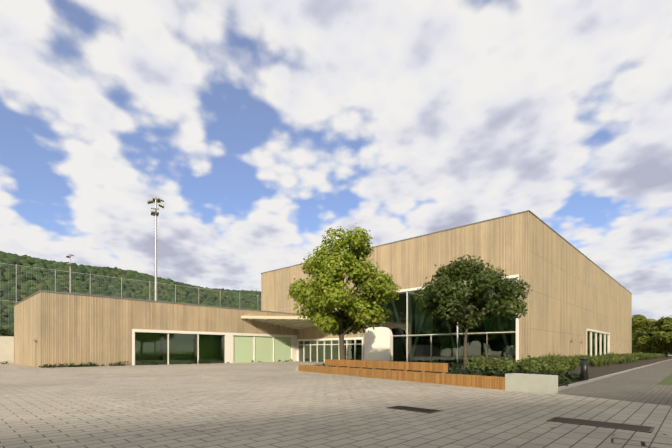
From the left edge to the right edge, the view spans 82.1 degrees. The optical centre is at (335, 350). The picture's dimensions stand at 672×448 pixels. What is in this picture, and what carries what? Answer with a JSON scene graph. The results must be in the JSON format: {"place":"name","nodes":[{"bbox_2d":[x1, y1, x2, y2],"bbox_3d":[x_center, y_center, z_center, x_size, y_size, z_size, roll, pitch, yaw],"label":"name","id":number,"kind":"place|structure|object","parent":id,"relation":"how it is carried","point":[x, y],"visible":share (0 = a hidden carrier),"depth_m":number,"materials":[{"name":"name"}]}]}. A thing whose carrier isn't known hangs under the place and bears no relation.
{"place":"outdoors","nodes":[
{"label":"outdoors","id":0,"kind":"place"},
{"bbox_2d":[0,355,671,447],"bbox_3d":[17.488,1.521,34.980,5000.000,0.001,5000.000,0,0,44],"label":"ground","id":1,"kind":"structure","parent":0,"point":[108,407],"depth_m":9.54,"materials":[{"name":"grey stone"}]},
{"bbox_2d":[0,336,13,363],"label":"retaining wall","id":2,"kind":"structure","parent":1,"relation":"on","point":[7,348],"depth_m":45.32,"materials":[{"name":"concrete"}]},
{"bbox_2d":[0,328,292,367],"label":"plants","id":3,"kind":"object","parent":1,"relation":"on","point":[3,332],"visible":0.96,"depth_m":39.42,"materials":[{"name":"green plant"}]},
{"bbox_2d":[14,292,296,367],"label":"walls","id":4,"kind":"structure","parent":1,"relation":"on","point":[64,329],"depth_m":39.16,"materials":[{"name":"beige wood"}]},
{"bbox_2d":[13,290,294,313],"bbox_3d":[-22.034,-5.449,51.454,16.100,0.140,30.550,0,0,44],"label":"coping","id":5,"kind":"object","parent":4,"relation":"on","point":[140,300],"visible":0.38,"depth_m":41.39,"materials":[{"name":"grey metal"}]},
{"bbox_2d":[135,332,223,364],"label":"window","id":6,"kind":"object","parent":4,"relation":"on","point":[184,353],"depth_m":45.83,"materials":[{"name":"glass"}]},
{"bbox_2d":[132,329,296,364],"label":"window frames","id":7,"kind":"structure","parent":4,"relation":"attached to","point":[229,348],"depth_m":48.53,"materials":[{"name":"white metal"}]},
{"bbox_2d":[135,332,224,364],"bbox_3d":[-17.668,-0.244,44.652,0.001,3.530,10.640,0,0,44],"label":"glass","id":8,"kind":"object","parent":7,"relation":"attached to","point":[178,347],"visible":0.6,"depth_m":44.07,"materials":[{"name":"glass"}]},
{"bbox_2d":[234,335,290,362],"bbox_3d":[-9.868,-0.244,52.863,0.001,3.530,9.690,0,0,44],"label":"glass","id":9,"kind":"object","parent":7,"relation":"attached to","point":[243,349],"visible":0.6,"depth_m":52.57,"materials":[{"name":"green glass"}]},
{"bbox_2d":[285,223,400,366],"bbox_3d":[0.737,-4.395,31.800,9.665,11.890,8.189,0,0,44],"label":"tree","id":10,"kind":"object","parent":1,"relation":"on","point":[328,261],"depth_m":30.28,"materials":[{"name":"green plant"}]},
{"bbox_2d":[77,364,667,434],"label":"fallen leaves","id":11,"kind":"object","parent":1,"relation":"on","point":[378,386],"visible":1,"depth_m":14.55,"materials":[{"name":"brown plant"}]},
{"bbox_2d":[364,327,392,360],"bbox_3d":[4.894,-0.614,44.736,3.700,4.270,0.600,0,0,44],"label":"monolith","id":12,"kind":"object","parent":1,"relation":"on","point":[378,343],"visible":0.81,"depth_m":44.33,"materials":[{"name":"white concrete"}]},
{"bbox_2d":[298,359,504,389],"bbox_3d":[2.116,1.046,22.410,0.620,0.950,17.315,0,0,-33],"label":"bench","id":13,"kind":"object","parent":1,"relation":"on","point":[488,382],"visible":0.82,"depth_m":19.94,"materials":[{"name":"wood"}]},
{"bbox_2d":[295,366,557,393],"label":"concrete bench ends","id":14,"kind":"object","parent":1,"relation":"on","point":[537,383],"visible":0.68,"depth_m":14.09,"materials":[{"name":"grey concrete"}]},
{"bbox_2d":[261,211,631,361],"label":"hall walls","id":15,"kind":"structure","parent":1,"relation":"on","point":[574,294],"depth_m":42.88,"materials":[{"name":"beige wood"}]},
{"bbox_2d":[241,316,316,329],"bbox_3d":[-4.458,-3.856,53.085,15.142,1.487,7.511,0,0,4],"label":"canopy","id":16,"kind":"object","parent":15,"relation":"attached to","point":[293,322],"visible":0.79,"depth_m":51.23,"materials":[{"name":"beige concrete"}]},
{"bbox_2d":[297,337,362,361],"bbox_3d":[-1.063,-0.104,52.767,12.600,3.250,0.300,0,0,44],"label":"entrance frame","id":17,"kind":"object","parent":15,"relation":"attached to","point":[324,344],"visible":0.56,"depth_m":53.16,"materials":[{"name":"white metal"}]},
{"bbox_2d":[299,340,361,361],"bbox_3d":[-1.063,0.036,52.767,12.100,2.970,0.001,0,0,44],"label":"entrance glass","id":18,"kind":"object","parent":17,"relation":"in","point":[328,352],"visible":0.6,"depth_m":53.13,"materials":[{"name":"clear glass"}]},
{"bbox_2d":[368,274,518,362],"bbox_3d":[10.374,-2.779,41.903,18.150,8.600,0.300,0,0,44],"label":"window frame","id":19,"kind":"object","parent":15,"relation":"attached to","point":[517,319],"visible":0.46,"depth_m":39.72,"materials":[{"name":"white metal"}]},
{"bbox_2d":[368,278,515,363],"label":"glass","id":20,"kind":"structure","parent":19,"relation":"in","point":[480,297],"depth_m":41.33,"materials":[{"name":"glass"}]},
{"bbox_2d":[261,210,631,293],"bbox_3d":[26.730,-12.729,74.475,41.100,0.100,70.100,0,0,44],"label":"roof edge","id":21,"kind":"object","parent":15,"relation":"on","point":[479,222],"visible":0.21,"depth_m":42.13,"materials":[{"name":"grey metal"}]},
{"bbox_2d":[393,286,515,362],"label":"hall curtains","id":22,"kind":"object","parent":15,"relation":"attached to","point":[444,350],"depth_m":42.24,"materials":[{"name":"fabric"}]},
{"bbox_2d":[587,328,609,355],"bbox_3d":[40.129,-0.779,58.989,0.300,4.600,18.000,0,0,44],"label":"window frame","id":23,"kind":"object","parent":15,"relation":"attached to","point":[597,331],"visible":0.46,"depth_m":60.19,"materials":[{"name":"white metal"}]},
{"bbox_2d":[587,331,607,355],"bbox_3d":[40.114,-0.629,59.003,0.001,4.300,17.400,0,0,44],"label":"window glass","id":24,"kind":"object","parent":23,"relation":"in","point":[594,343],"visible":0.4,"depth_m":57.46,"materials":[{"name":"clear glass"}]},
{"bbox_2d":[386,405,654,432],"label":"drain frames","id":25,"kind":"structure","parent":1,"relation":"on","point":[651,430],"depth_m":8.14,"materials":[{"name":"grey metal"}]},
{"bbox_2d":[390,406,651,431],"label":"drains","id":26,"kind":"object","parent":1,"relation":"on","point":[622,426],"visible":0.81,"depth_m":8.14,"materials":[{"name":"black metal"}]},
{"bbox_2d":[581,359,588,380],"bbox_3d":[12.185,0.946,18.915,0.330,1.150,0.330,0,0,44],"label":"trash can","id":27,"kind":"object","parent":1,"relation":"on","point":[584,366],"visible":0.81,"depth_m":18.79,"materials":[{"name":"black metal"}]},
{"bbox_2d":[558,359,671,390],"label":"bed edge","id":28,"kind":"object","parent":1,"relation":"on","point":[580,383],"visible":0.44,"depth_m":20.43,"materials":[{"name":"grey concrete"}]},
{"bbox_2d":[632,314,646,352],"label":"tree","id":29,"kind":"object","parent":1,"relation":"on","point":[636,329],"visible":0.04,"depth_m":105.58,"materials":[{"name":"green plant"}]},
{"bbox_2d":[632,318,665,354],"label":"tree","id":30,"kind":"object","parent":1,"relation":"on","point":[645,324],"visible":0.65,"depth_m":95.26,"materials":[{"name":"green plant"}]},
{"bbox_2d":[636,315,671,356],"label":"tree","id":31,"kind":"object","parent":1,"relation":"on","point":[657,332],"depth_m":89.13,"materials":[{"name":"green plant"}]},
{"bbox_2d":[0,0,671,320],"label":"sky","id":32,"kind":"structure","parent":0,"point":[260,128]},
{"bbox_2d":[301,359,435,361],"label":"hall floor","id":33,"kind":"structure","parent":0,"point":[320,360],"depth_m":61.00,"materials":[{"name":"grey"}]},
{"bbox_2d":[323,340,361,359],"bbox_3d":[0.766,-0.114,54.692,12.600,3.270,4.850,0,0,44],"label":"entrance","id":34,"kind":"object","parent":33,"relation":"on","point":[350,349],"depth_m":57.15,"materials":[{"name":"grey metal"}]},
{"bbox_2d":[369,279,515,361],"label":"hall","id":35,"kind":"structure","parent":33,"relation":"on","point":[469,351],"depth_m":53.41,"materials":[{"name":"grey"}]},
{"bbox_2d":[411,254,531,366],"bbox_3d":[10.041,-2.948,30.153,9.131,8.983,8.883,0,0,44],"label":"tree","id":36,"kind":"object","parent":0,"point":[449,294],"depth_m":28.71,"materials":[{"name":"green plant"}]},
{"bbox_2d":[519,356,671,386],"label":"bed soil","id":37,"kind":"structure","parent":0,"point":[598,371],"depth_m":32.00,"materials":[{"name":"brown soil"}]},
{"bbox_2d":[318,351,665,385],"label":"bed plants","id":38,"kind":"object","parent":37,"relation":"on","point":[552,364],"visible":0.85,"depth_m":24.45,"materials":[{"name":"green plant"}]},
{"bbox_2d":[556,360,671,405],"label":"path","id":39,"kind":"structure","parent":0,"point":[639,385],"depth_m":16.04,"materials":[{"name":"grey concrete"}]},
{"bbox_2d":[611,438,671,447],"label":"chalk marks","id":40,"kind":"object","parent":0,"point":[642,442],"visible":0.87,"depth_m":6.33,"materials":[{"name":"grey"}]},
{"bbox_2d":[656,373,671,384],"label":"lawn","id":41,"kind":"structure","parent":0,"point":[667,380],"depth_m":19.14,"materials":[{"name":"green plant"}]},
{"bbox_3d":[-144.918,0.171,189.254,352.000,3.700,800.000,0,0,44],"label":"terrace","id":42,"kind":"structure","parent":0,"visible":0},
{"bbox_2d":[69,255,71,292],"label":"light pole","id":43,"kind":"object","parent":42,"relation":"on","point":[70,274],"visible":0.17,"depth_m":110.55,"materials":[{"name":"grey metal"}]},
{"bbox_2d":[1,263,259,307],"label":"fence posts","id":44,"kind":"object","parent":42,"relation":"on","point":[90,274],"visible":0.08,"depth_m":56.66,"materials":[{"name":"grey metal"}]},
{"bbox_2d":[0,263,260,335],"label":"fence","id":45,"kind":"object","parent":44,"relation":"attached to","point":[93,290],"depth_m":52.55,"materials":[{"name":"green metal"}]},
{"bbox_2d":[153,197,159,300],"bbox_3d":[-28.841,-13.129,61.725,1.076,22.900,1.023,0,0,44],"label":"mast","id":46,"kind":"object","parent":42,"relation":"on","point":[156,240],"visible":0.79,"depth_m":61.61,"materials":[{"name":"grey metal"}]},
{"bbox_2d":[147,198,163,216],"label":"floodlights","id":47,"kind":"object","parent":46,"relation":"attached to","point":[159,200],"visible":0.98,"depth_m":61.71,"materials":[{"name":"grey metal"}]},
{"bbox_3d":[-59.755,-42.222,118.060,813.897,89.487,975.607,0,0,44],"label":"hill","id":48,"kind":"structure","parent":0,"visible":0},
{"bbox_2d":[0,251,260,335],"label":"hill trees","id":49,"kind":"object","parent":48,"relation":"on","point":[23,261],"visible":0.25,"depth_m":269.09,"materials":[{"name":"green plant"}]}
]}

